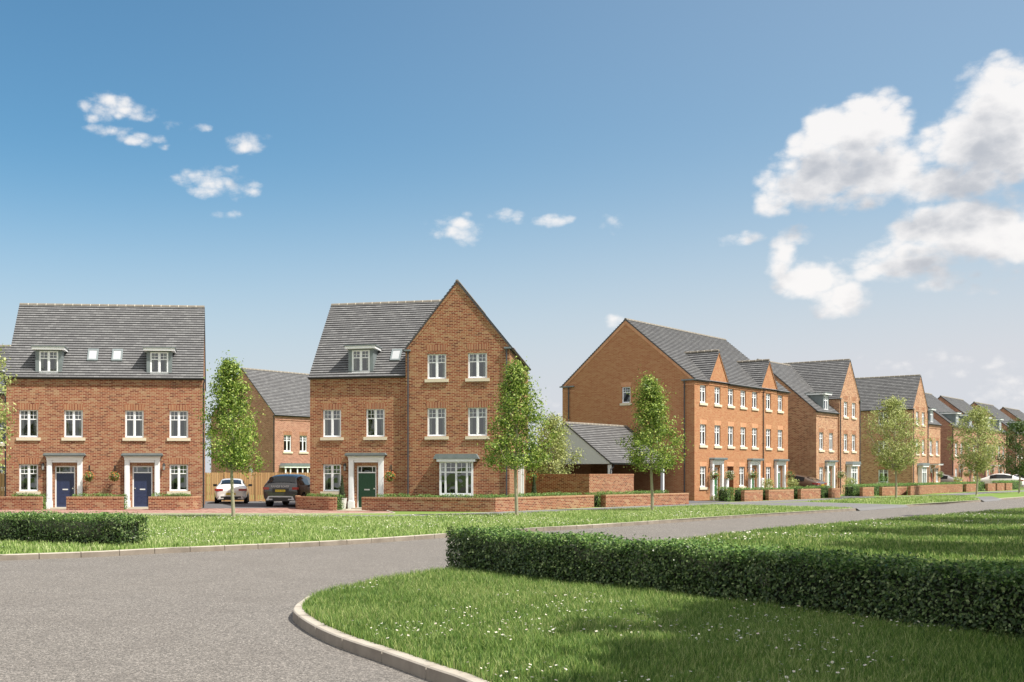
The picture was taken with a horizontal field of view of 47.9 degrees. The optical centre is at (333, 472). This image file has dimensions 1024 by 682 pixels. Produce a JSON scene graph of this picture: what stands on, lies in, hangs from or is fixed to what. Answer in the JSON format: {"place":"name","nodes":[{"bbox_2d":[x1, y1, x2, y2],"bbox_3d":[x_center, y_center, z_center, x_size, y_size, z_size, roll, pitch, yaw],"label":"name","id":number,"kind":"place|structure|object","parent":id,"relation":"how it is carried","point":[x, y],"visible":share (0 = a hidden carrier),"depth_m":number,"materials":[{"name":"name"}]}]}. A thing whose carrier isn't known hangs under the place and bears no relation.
{"place":"outdoors","nodes":[
{"label":"outdoors","id":0,"kind":"place"},
{"bbox_2d":[0,345,10,494],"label":"semi detached house","id":1,"kind":"structure","parent":0,"point":[6,349],"depth_m":66.38,"materials":[{"name":"brick"}]},
{"bbox_2d":[0,508,391,512],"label":"block paving","id":2,"kind":"structure","parent":0,"point":[249,510],"depth_m":50.14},
{"bbox_2d":[0,496,42,509],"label":"garden wall","id":3,"kind":"structure","parent":2,"relation":"on","point":[21,502],"depth_m":52.55,"materials":[{"name":"red brick"}]},
{"bbox_2d":[66,497,123,509],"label":"garden wall","id":4,"kind":"structure","parent":2,"relation":"on","point":[94,503],"depth_m":52.40,"materials":[{"name":"red brick"}]},
{"bbox_2d":[72,492,128,509],"bbox_3d":[-10.938,1.361,52.941,2.647,0.840,0.664,0,0,0],"label":"hedge","id":5,"kind":"object","parent":2,"relation":"on","point":[104,494],"visible":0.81,"depth_m":52.81,"materials":[{"name":"green plant"}]},
{"bbox_2d":[148,496,200,509],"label":"garden wall","id":6,"kind":"structure","parent":2,"relation":"on","point":[174,502],"depth_m":52.49,"materials":[{"name":"red brick"}]},
{"bbox_2d":[38,510,394,513],"bbox_3d":[-28.675,1.735,49.284,62.651,0.030,3.329,0,0,0],"label":"paving edging","id":7,"kind":"object","parent":2,"relation":"on","point":[235,513],"visible":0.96,"depth_m":47.64,"materials":[{"name":"grey concrete"}]},
{"bbox_2d":[295,495,336,509],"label":"garden wall","id":8,"kind":"structure","parent":2,"relation":"on","point":[314,503],"depth_m":52.08,"materials":[{"name":"red brick"}]},
{"bbox_2d":[306,492,344,509],"bbox_3d":[-0.377,1.360,52.800,0.638,0.841,2.278,0,0,-43],"label":"hedge","id":9,"kind":"object","parent":2,"relation":"on","point":[340,503],"visible":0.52,"depth_m":52.20,"materials":[{"name":"green plant"}]},
{"bbox_2d":[204,501,294,507],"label":"driveway","id":10,"kind":"structure","parent":0,"point":[241,504],"depth_m":60.88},
{"bbox_2d":[213,478,251,502],"bbox_3d":[-5.761,1.041,64.544,2.240,1.409,4.767,0,0,-3],"label":"parked car","id":11,"kind":"object","parent":10,"relation":"on","point":[223,490],"visible":0.84,"depth_m":62.30,"materials":[{"name":"white paint"}]},
{"bbox_2d":[205,472,309,500],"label":"timber fence","id":12,"kind":"object","parent":10,"relation":"on","point":[214,480],"visible":0.3,"depth_m":67.62,"materials":[{"name":"brown wood"}]},
{"bbox_2d":[263,474,309,505],"bbox_3d":[-2.072,0.912,58.903,2.320,1.667,4.819,0,0,14],"label":"parked car","id":13,"kind":"object","parent":10,"relation":"on","point":[285,489],"visible":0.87,"depth_m":56.77,"materials":[{"name":"black metal"}]},
{"bbox_2d":[211,367,309,492],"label":"semi detached house","id":14,"kind":"structure","parent":0,"point":[282,400],"depth_m":91.85,"materials":[{"name":"brick"}]},
{"bbox_2d":[283,431,292,452],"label":"window","id":15,"kind":"structure","parent":14,"relation":"in","point":[286,433],"depth_m":91.14,"materials":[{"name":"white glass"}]},
{"bbox_2d":[279,463,309,473],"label":"bay window","id":16,"kind":"structure","parent":14,"relation":"in","point":[282,465],"depth_m":90.96,"materials":[{"name":"white glass"}]},
{"bbox_2d":[299,432,308,453],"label":"window","id":17,"kind":"structure","parent":14,"relation":"in","point":[302,434],"depth_m":92.53,"materials":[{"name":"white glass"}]},
{"bbox_2d":[0,499,1023,681],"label":"road","id":18,"kind":"structure","parent":0,"point":[216,616],"depth_m":15.73,"materials":[{"name":"grey asphalt"}]},
{"bbox_2d":[0,508,855,560],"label":"kerb","id":19,"kind":"structure","parent":18,"relation":"on","point":[54,555],"depth_m":28.48,"materials":[{"name":"concrete"}]},
{"bbox_2d":[905,500,980,506],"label":"kerb","id":20,"kind":"structure","parent":18,"relation":"on","point":[935,503],"depth_m":65.76,"materials":[{"name":"concrete"}]},
{"bbox_2d":[0,0,1023,473],"label":"sky","id":21,"kind":"structure","parent":0,"point":[781,181],"materials":[{"name":"blue"}]},
{"bbox_2d":[0,474,1023,553],"bbox_3d":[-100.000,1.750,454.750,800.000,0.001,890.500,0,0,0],"label":"lawn","id":22,"kind":"structure","parent":0,"point":[1007,494],"depth_m":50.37,"materials":[{"name":"green plant"}]},
{"bbox_2d":[0,473,4,495],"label":"timber fence","id":23,"kind":"object","parent":22,"relation":"on","point":[2,476],"visible":0.06,"depth_m":60.66,"materials":[{"name":"brown wood"}]},
{"bbox_2d":[0,509,148,545],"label":"hedge","id":24,"kind":"object","parent":22,"relation":"on","point":[118,528],"visible":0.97,"depth_m":27.34,"materials":[{"name":"green plant"}]},
{"bbox_2d":[4,303,205,508],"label":"semi detached house","id":25,"kind":"structure","parent":22,"relation":"on","point":[101,390],"depth_m":54.89,"materials":[{"name":"red brick"}]},
{"bbox_2d":[16,404,40,440],"bbox_3d":[-14.652,-2.405,54.392,1.140,1.760,0.315,0,0,-5],"label":"window","id":26,"kind":"structure","parent":25,"relation":"in","point":[22,407],"depth_m":54.34,"materials":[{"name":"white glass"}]},
{"bbox_2d":[16,458,40,494],"bbox_3d":[-14.652,0.195,54.392,1.140,1.760,0.315,0,0,-5],"label":"window","id":27,"kind":"structure","parent":25,"relation":"in","point":[23,462],"depth_m":54.37,"materials":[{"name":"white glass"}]},
{"bbox_2d":[55,466,74,506],"bbox_3d":[-12.944,0.720,54.597,0.960,2.060,0.110,0,0,-5],"label":"door","id":28,"kind":"structure","parent":25,"relation":"in","point":[64,481],"depth_m":54.58,"materials":[{"name":"blue paint"}]},
{"bbox_2d":[61,404,84,440],"bbox_3d":[-12.537,-2.405,54.593,1.130,1.760,0.315,0,0,-5],"label":"window","id":29,"kind":"structure","parent":25,"relation":"in","point":[67,407],"depth_m":54.57,"materials":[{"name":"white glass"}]},
{"bbox_2d":[122,404,145,440],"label":"window","id":30,"kind":"structure","parent":25,"relation":"in","point":[128,408],"depth_m":54.84,"materials":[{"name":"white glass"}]},
{"bbox_2d":[133,466,151,506],"bbox_3d":[-9.269,0.720,54.947,0.960,2.060,0.110,0,0,-5],"label":"door","id":31,"kind":"structure","parent":25,"relation":"in","point":[142,481],"depth_m":54.93,"materials":[{"name":"blue paint"}]},
{"bbox_2d":[167,405,190,440],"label":"window","id":32,"kind":"structure","parent":25,"relation":"in","point":[172,408],"depth_m":55.05,"materials":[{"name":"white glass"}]},
{"bbox_2d":[167,458,190,493],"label":"window","id":33,"kind":"structure","parent":25,"relation":"in","point":[173,462],"depth_m":55.05,"materials":[{"name":"white glass"}]},
{"bbox_2d":[194,350,270,516],"bbox_3d":[-3.776,-1.450,43.120,3.000,6.407,3.037,0,0,-22],"label":"street tree","id":34,"kind":"object","parent":22,"relation":"on","point":[227,393],"visible":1,"depth_m":43.04,"materials":[{"name":"green plant"}]},
{"bbox_2d":[339,475,346,508],"bbox_3d":[0.416,0.933,53.650,0.500,1.635,0.500,0,0,0],"label":"potted topiary","id":35,"kind":"object","parent":22,"relation":"on","point":[342,491],"visible":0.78,"depth_m":53.57,"materials":[{"name":"green plant"}]},
{"bbox_2d":[2,508,772,546],"bbox_3d":[5.270,1.667,38.614,34.944,0.076,21.986,0,0,-15],"label":"clover","id":36,"kind":"object","parent":22,"relation":"on","point":[417,524],"visible":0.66,"depth_m":39.87,"materials":[{"name":"plant"}]},
{"bbox_2d":[307,279,530,508],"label":"gabled house","id":37,"kind":"structure","parent":22,"relation":"on","point":[405,389],"depth_m":53.62,"materials":[{"name":"brown brick"}]},
{"bbox_2d":[320,404,342,439],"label":"window","id":38,"kind":"structure","parent":37,"relation":"in","point":[326,407],"depth_m":54.40,"materials":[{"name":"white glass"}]},
{"bbox_2d":[320,458,342,494],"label":"window","id":39,"kind":"structure","parent":37,"relation":"in","point":[332,462],"depth_m":54.42,"materials":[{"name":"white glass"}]},
{"bbox_2d":[357,466,375,507],"bbox_3d":[1.617,0.720,54.058,0.960,2.060,0.110,0,0,14],"label":"door","id":40,"kind":"structure","parent":37,"relation":"in","point":[366,481],"depth_m":54.07,"materials":[{"name":"green paint"}]},
{"bbox_2d":[363,403,386,439],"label":"window","id":41,"kind":"structure","parent":37,"relation":"in","point":[369,406],"depth_m":53.89,"materials":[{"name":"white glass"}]},
{"bbox_2d":[384,465,395,481],"bbox_3d":[2.681,0.055,53.239,0.590,0.810,0.560,0,0,-35],"label":"hanging basket","id":42,"kind":"object","parent":37,"relation":"attached to","point":[389,476],"visible":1,"depth_m":53.18,"materials":[{"name":"green plant"}]},
{"bbox_2d":[425,402,448,439],"bbox_3d":[4.876,-2.415,53.087,1.130,1.760,0.315,0,0,14],"label":"window","id":43,"kind":"structure","parent":37,"relation":"in","point":[430,405],"depth_m":53.06,"materials":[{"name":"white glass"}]},
{"bbox_2d":[425,344,448,381],"bbox_3d":[4.876,-5.105,53.087,1.130,1.760,0.315,0,0,14],"label":"window","id":44,"kind":"structure","parent":37,"relation":"in","point":[443,347],"depth_m":53.06,"materials":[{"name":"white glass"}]},
{"bbox_2d":[433,454,479,497],"bbox_3d":[5.726,0.450,52.501,2.140,2.600,0.539,0,0,14],"label":"bay window","id":45,"kind":"structure","parent":37,"relation":"in","point":[441,458],"depth_m":52.38,"materials":[{"name":"white glass"}]},
{"bbox_2d":[465,401,489,438],"bbox_3d":[6.730,-2.415,52.625,1.130,1.760,0.315,0,0,14],"label":"window","id":46,"kind":"structure","parent":37,"relation":"in","point":[471,405],"depth_m":52.61,"materials":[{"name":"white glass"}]},
{"bbox_2d":[465,343,489,381],"bbox_3d":[6.730,-5.105,52.625,1.130,1.760,0.315,0,0,14],"label":"window","id":47,"kind":"structure","parent":37,"relation":"in","point":[481,346],"depth_m":52.61,"materials":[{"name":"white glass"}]},
{"bbox_2d":[477,356,563,514],"bbox_3d":[7.105,-1.426,44.660,3.344,6.352,3.048,0,0,-36],"label":"street tree","id":48,"kind":"object","parent":22,"relation":"on","point":[515,376],"visible":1,"depth_m":44.42,"materials":[{"name":"green plant"}]},
{"bbox_2d":[51,490,1023,516],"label":"footpath","id":49,"kind":"structure","parent":22,"relation":"on","point":[618,507],"depth_m":55.89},
{"bbox_2d":[0,345,17,472],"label":"street tree","id":50,"kind":"object","parent":49,"relation":"on","point":[3,413],"visible":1,"depth_m":45.05,"materials":[{"name":"green plant"}]},
{"bbox_2d":[527,411,585,477],"bbox_3d":[12.062,-0.813,62.473,3.636,5.133,3.759,0,0,0],"label":"garden tree","id":51,"kind":"object","parent":22,"relation":"on","point":[559,452],"visible":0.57,"depth_m":62.00,"materials":[{"name":"green plant"}]},
{"bbox_2d":[526,474,633,496],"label":"boundary wall","id":52,"kind":"structure","parent":22,"relation":"on","point":[575,483],"depth_m":61.06,"materials":[{"name":"red brick"}]},
{"bbox_2d":[584,491,605,506],"bbox_3d":[13.270,1.364,57.282,1.008,0.822,1.033,0,0,34],"label":"hedge","id":53,"kind":"object","parent":22,"relation":"on","point":[597,497],"visible":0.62,"depth_m":56.94,"materials":[{"name":"green plant"}]},
{"bbox_2d":[598,490,668,494],"bbox_3d":[15.791,1.341,59.407,0.754,0.877,6.603,0,0,44],"label":"hedge","id":54,"kind":"object","parent":22,"relation":"on","point":[629,492],"visible":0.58,"depth_m":59.36,"materials":[{"name":"green plant"}]},
{"bbox_2d":[589,493,688,506],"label":"garden wall","id":55,"kind":"structure","parent":22,"relation":"on","point":[617,500],"depth_m":58.71,"materials":[{"name":"red brick"}]},
{"bbox_2d":[613,369,693,510],"bbox_3d":[14.554,-1.543,50.756,3.516,6.590,2.961,0,0,-23],"label":"street tree","id":56,"kind":"object","parent":22,"relation":"on","point":[654,410],"visible":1,"depth_m":50.39,"materials":[{"name":"green plant"}]},
{"bbox_2d":[741,490,762,501],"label":"garden wall","id":57,"kind":"structure","parent":22,"relation":"on","point":[751,495],"depth_m":68.16,"materials":[{"name":"red brick"}]},
{"bbox_2d":[765,489,793,499],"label":"garden wall","id":58,"kind":"structure","parent":22,"relation":"on","point":[783,494],"depth_m":71.16,"materials":[{"name":"red brick"}]},
{"bbox_2d":[797,489,820,498],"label":"garden wall","id":59,"kind":"structure","parent":22,"relation":"on","point":[809,493],"depth_m":74.22,"materials":[{"name":"red brick"}]},
{"bbox_2d":[828,488,840,497],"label":"garden wall","id":60,"kind":"structure","parent":22,"relation":"on","point":[833,492],"depth_m":77.41,"materials":[{"name":"red brick"}]},
{"bbox_2d":[860,487,873,495],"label":"garden wall","id":61,"kind":"structure","parent":22,"relation":"on","point":[866,491],"depth_m":82.15,"materials":[{"name":"red brick"}]},
{"bbox_2d":[842,482,910,495],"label":"hedge","id":62,"kind":"object","parent":22,"relation":"on","point":[853,489],"visible":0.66,"depth_m":83.63,"materials":[{"name":"green plant"}]},
{"bbox_2d":[879,486,906,495],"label":"garden wall","id":63,"kind":"structure","parent":22,"relation":"on","point":[888,491],"depth_m":84.67,"materials":[{"name":"red brick"}]},
{"bbox_2d":[808,495,979,503],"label":"grass","id":64,"kind":"structure","parent":22,"relation":"on","point":[910,499],"depth_m":68.85,"materials":[{"name":"green plant"}]},
{"bbox_2d":[860,394,939,497],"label":"street tree","id":65,"kind":"object","parent":22,"relation":"on","point":[894,410],"visible":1,"depth_m":73.99,"materials":[{"name":"green plant"}]},
{"bbox_2d":[907,484,962,494],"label":"garden wall","id":66,"kind":"structure","parent":22,"relation":"on","point":[928,489],"depth_m":93.03,"materials":[{"name":"red brick"}]},
{"bbox_2d":[906,481,984,491],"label":"hedge","id":67,"kind":"object","parent":22,"relation":"on","point":[980,485],"visible":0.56,"depth_m":98.62,"materials":[{"name":"green plant"}]},
{"bbox_2d":[963,484,975,491],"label":"garden wall","id":68,"kind":"structure","parent":22,"relation":"on","point":[969,487],"depth_m":101.16,"materials":[{"name":"red brick"}]},
{"bbox_2d":[945,404,1011,494],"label":"street tree","id":69,"kind":"object","parent":22,"relation":"on","point":[981,464],"visible":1,"depth_m":85.00,"materials":[{"name":"green plant"}]},
{"bbox_2d":[985,483,995,490],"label":"garden wall","id":70,"kind":"structure","parent":22,"relation":"on","point":[990,486],"depth_m":105.56,"materials":[{"name":"red brick"}]},
{"bbox_2d":[988,418,1023,492],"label":"street tree","id":71,"kind":"object","parent":22,"relation":"on","point":[1018,428],"visible":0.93,"depth_m":94.39,"materials":[{"name":"green plant"}]},
{"bbox_2d":[992,480,1021,489],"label":"hedge","id":72,"kind":"object","parent":22,"relation":"on","point":[1015,484],"visible":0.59,"depth_m":114.34,"materials":[{"name":"green plant"}]},
{"bbox_2d":[532,421,663,490],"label":"carport","id":73,"kind":"object","parent":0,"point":[596,443],"visible":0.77,"depth_m":66.43,"materials":[{"name":"grey tile"}]},
{"bbox_2d":[300,510,1023,681],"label":"lawn","id":74,"kind":"structure","parent":0,"point":[637,630],"depth_m":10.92,"materials":[{"name":"plant"}]},
{"bbox_2d":[336,580,933,681],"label":"daisies","id":75,"kind":"object","parent":74,"relation":"on","point":[646,626],"visible":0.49,"depth_m":11.98,"materials":[{"name":"white plant"}]},
{"bbox_2d":[444,524,1023,642],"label":"hedge","id":76,"kind":"object","parent":74,"relation":"on","point":[973,595],"visible":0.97,"depth_m":14.56,"materials":[{"name":"green plant"}]},
{"bbox_2d":[648,507,1023,565],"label":"grass","id":77,"kind":"structure","parent":74,"relation":"on","point":[954,539],"depth_m":29.46,"materials":[{"name":"green plant"}]},
{"bbox_2d":[677,510,1023,546],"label":"daisies","id":78,"kind":"object","parent":74,"relation":"on","point":[872,523],"visible":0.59,"depth_m":35.98,"materials":[{"name":"white plant"}]},
{"bbox_2d":[559,318,790,500],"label":"brick terrace","id":79,"kind":"structure","parent":0,"point":[728,403],"depth_m":72.67,"materials":[{"name":"brick"}]},
{"bbox_2d":[620,382,631,405],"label":"window","id":80,"kind":"structure","parent":79,"relation":"in","point":[625,385],"depth_m":72.17,"materials":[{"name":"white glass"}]},
{"bbox_2d":[699,419,707,447],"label":"window","id":81,"kind":"structure","parent":79,"relation":"in","point":[702,422],"depth_m":70.02,"materials":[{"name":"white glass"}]},
{"bbox_2d":[699,462,707,489],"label":"window","id":82,"kind":"structure","parent":79,"relation":"in","point":[702,464],"depth_m":70.02,"materials":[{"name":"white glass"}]},
{"bbox_2d":[714,421,721,447],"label":"window","id":83,"kind":"structure","parent":79,"relation":"in","point":[717,423],"depth_m":71.52,"materials":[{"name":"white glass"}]},
{"bbox_2d":[727,422,734,448],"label":"window","id":84,"kind":"structure","parent":79,"relation":"in","point":[730,424],"depth_m":73.13,"materials":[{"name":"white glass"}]},
{"bbox_2d":[739,462,745,487],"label":"window","id":85,"kind":"structure","parent":79,"relation":"in","point":[741,464],"depth_m":74.39,"materials":[{"name":"white glass"}]},
{"bbox_2d":[740,423,747,448],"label":"window","id":86,"kind":"structure","parent":79,"relation":"in","point":[742,425],"depth_m":74.46,"materials":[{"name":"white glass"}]},
{"bbox_2d":[751,424,758,449],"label":"window","id":87,"kind":"structure","parent":79,"relation":"in","point":[754,426],"depth_m":75.90,"materials":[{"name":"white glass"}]},
{"bbox_2d":[765,425,772,449],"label":"window","id":88,"kind":"structure","parent":79,"relation":"in","point":[768,427],"depth_m":77.67,"materials":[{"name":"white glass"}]},
{"bbox_2d":[777,426,783,450],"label":"window","id":89,"kind":"structure","parent":79,"relation":"in","point":[780,428],"depth_m":79.32,"materials":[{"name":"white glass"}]},
{"bbox_2d":[689,501,728,503],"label":"pavement","id":90,"kind":"structure","parent":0,"point":[690,502],"depth_m":67.05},
{"bbox_2d":[788,474,826,487],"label":"parked car","id":91,"kind":"object","parent":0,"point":[804,481],"visible":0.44,"depth_m":81.52,"materials":[{"name":"brown metal"}]},
{"bbox_2d":[757,359,861,494],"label":"gabled house","id":92,"kind":"structure","parent":0,"point":[824,420],"depth_m":87.85,"materials":[{"name":"brick"}]},
{"bbox_2d":[819,428,824,451],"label":"window","id":93,"kind":"structure","parent":92,"relation":"in","point":[820,430],"depth_m":85.29,"materials":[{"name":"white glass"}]},
{"bbox_2d":[845,461,860,486],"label":"bay window","id":94,"kind":"structure","parent":92,"relation":"in","point":[852,466],"depth_m":89.05,"materials":[{"name":"white glass"}]},
{"bbox_2d":[840,496,869,497],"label":"driveway","id":95,"kind":"structure","parent":0,"point":[855,496],"depth_m":80.78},
{"bbox_2d":[733,496,1001,510],"bbox_3d":[35.756,1.806,69.724,35.361,0.119,7.780,0,0,-43],"label":"apron","id":96,"kind":"object","parent":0,"point":[860,506],"visible":0.85,"depth_m":61.18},
{"bbox_2d":[855,374,942,485],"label":"gabled house","id":97,"kind":"structure","parent":0,"point":[910,389],"depth_m":104.65,"materials":[{"name":"brick"}]},
{"bbox_2d":[917,463,929,482],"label":"bay window","id":98,"kind":"structure","parent":97,"relation":"in","point":[922,471],"depth_m":103.35,"materials":[{"name":"white glass"}]},
{"bbox_2d":[925,393,976,483],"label":"semi detached house","id":99,"kind":"structure","parent":0,"point":[944,416],"depth_m":113.94,"materials":[{"name":"brick"}]},
{"bbox_2d":[940,474,962,484],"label":"parked car","id":100,"kind":"object","parent":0,"point":[946,478],"visible":0.16,"depth_m":110.56,"materials":[{"name":"silver metal"}]},
{"bbox_2d":[937,395,1007,478],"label":"semi detached house","id":101,"kind":"structure","parent":0,"point":[957,405],"depth_m":126.16,"materials":[{"name":"brick"}]},
{"bbox_2d":[971,402,1023,486],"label":"semi detached house","id":102,"kind":"structure","parent":0,"point":[993,410],"depth_m":135.98,"materials":[{"name":"brick"}]},
{"bbox_2d":[978,473,1023,487],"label":"parked car","id":103,"kind":"object","parent":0,"point":[997,477],"visible":0.37,"depth_m":119.54,"materials":[{"name":"white paint"}]},
{"bbox_2d":[1000,407,1023,422],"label":"semi detached house","id":104,"kind":"structure","parent":0,"point":[1011,413],"depth_m":147.51,"materials":[{"name":"tile"}]},
{"label":"planting bed","id":105,"kind":"structure","parent":0,"visible":0},
{"bbox_2d":[362,495,593,511],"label":"garden wall","id":106,"kind":"structure","parent":105,"relation":"on","point":[505,504],"depth_m":51.00,"materials":[{"name":"red brick"}]},
{"bbox_2d":[377,491,582,497],"bbox_3d":[7.853,1.342,52.757,11.455,0.879,4.233,0,0,-24],"label":"hedge","id":107,"kind":"object","parent":105,"relation":"on","point":[491,495],"visible":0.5,"depth_m":51.63,"materials":[{"name":"green plant"}]},
{"label":"planting bed","id":108,"kind":"structure","parent":0,"visible":0},
{"bbox_2d":[10,493,46,509],"bbox_3d":[-14.273,1.342,52.978,1.686,0.876,0.651,0,0,0],"label":"hedge","id":109,"kind":"object","parent":108,"relation":"on","point":[30,494],"visible":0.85,"depth_m":52.86,"materials":[{"name":"green plant"}]},
{"label":"planting bed","id":110,"kind":"structure","parent":0,"visible":0},
{"bbox_2d":[714,486,734,501],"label":"hedge","id":111,"kind":"object","parent":110,"relation":"on","point":[724,495],"visible":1,"depth_m":67.66,"materials":[{"name":"green plant"}]},
{"bbox_2d":[732,487,764,500],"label":"hedge","id":112,"kind":"object","parent":110,"relation":"on","point":[737,495],"visible":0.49,"depth_m":68.00,"materials":[{"name":"green plant"}]},
{"bbox_2d":[791,485,831,498],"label":"hedge","id":113,"kind":"object","parent":110,"relation":"on","point":[824,491],"visible":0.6,"depth_m":76.40,"materials":[{"name":"green plant"}]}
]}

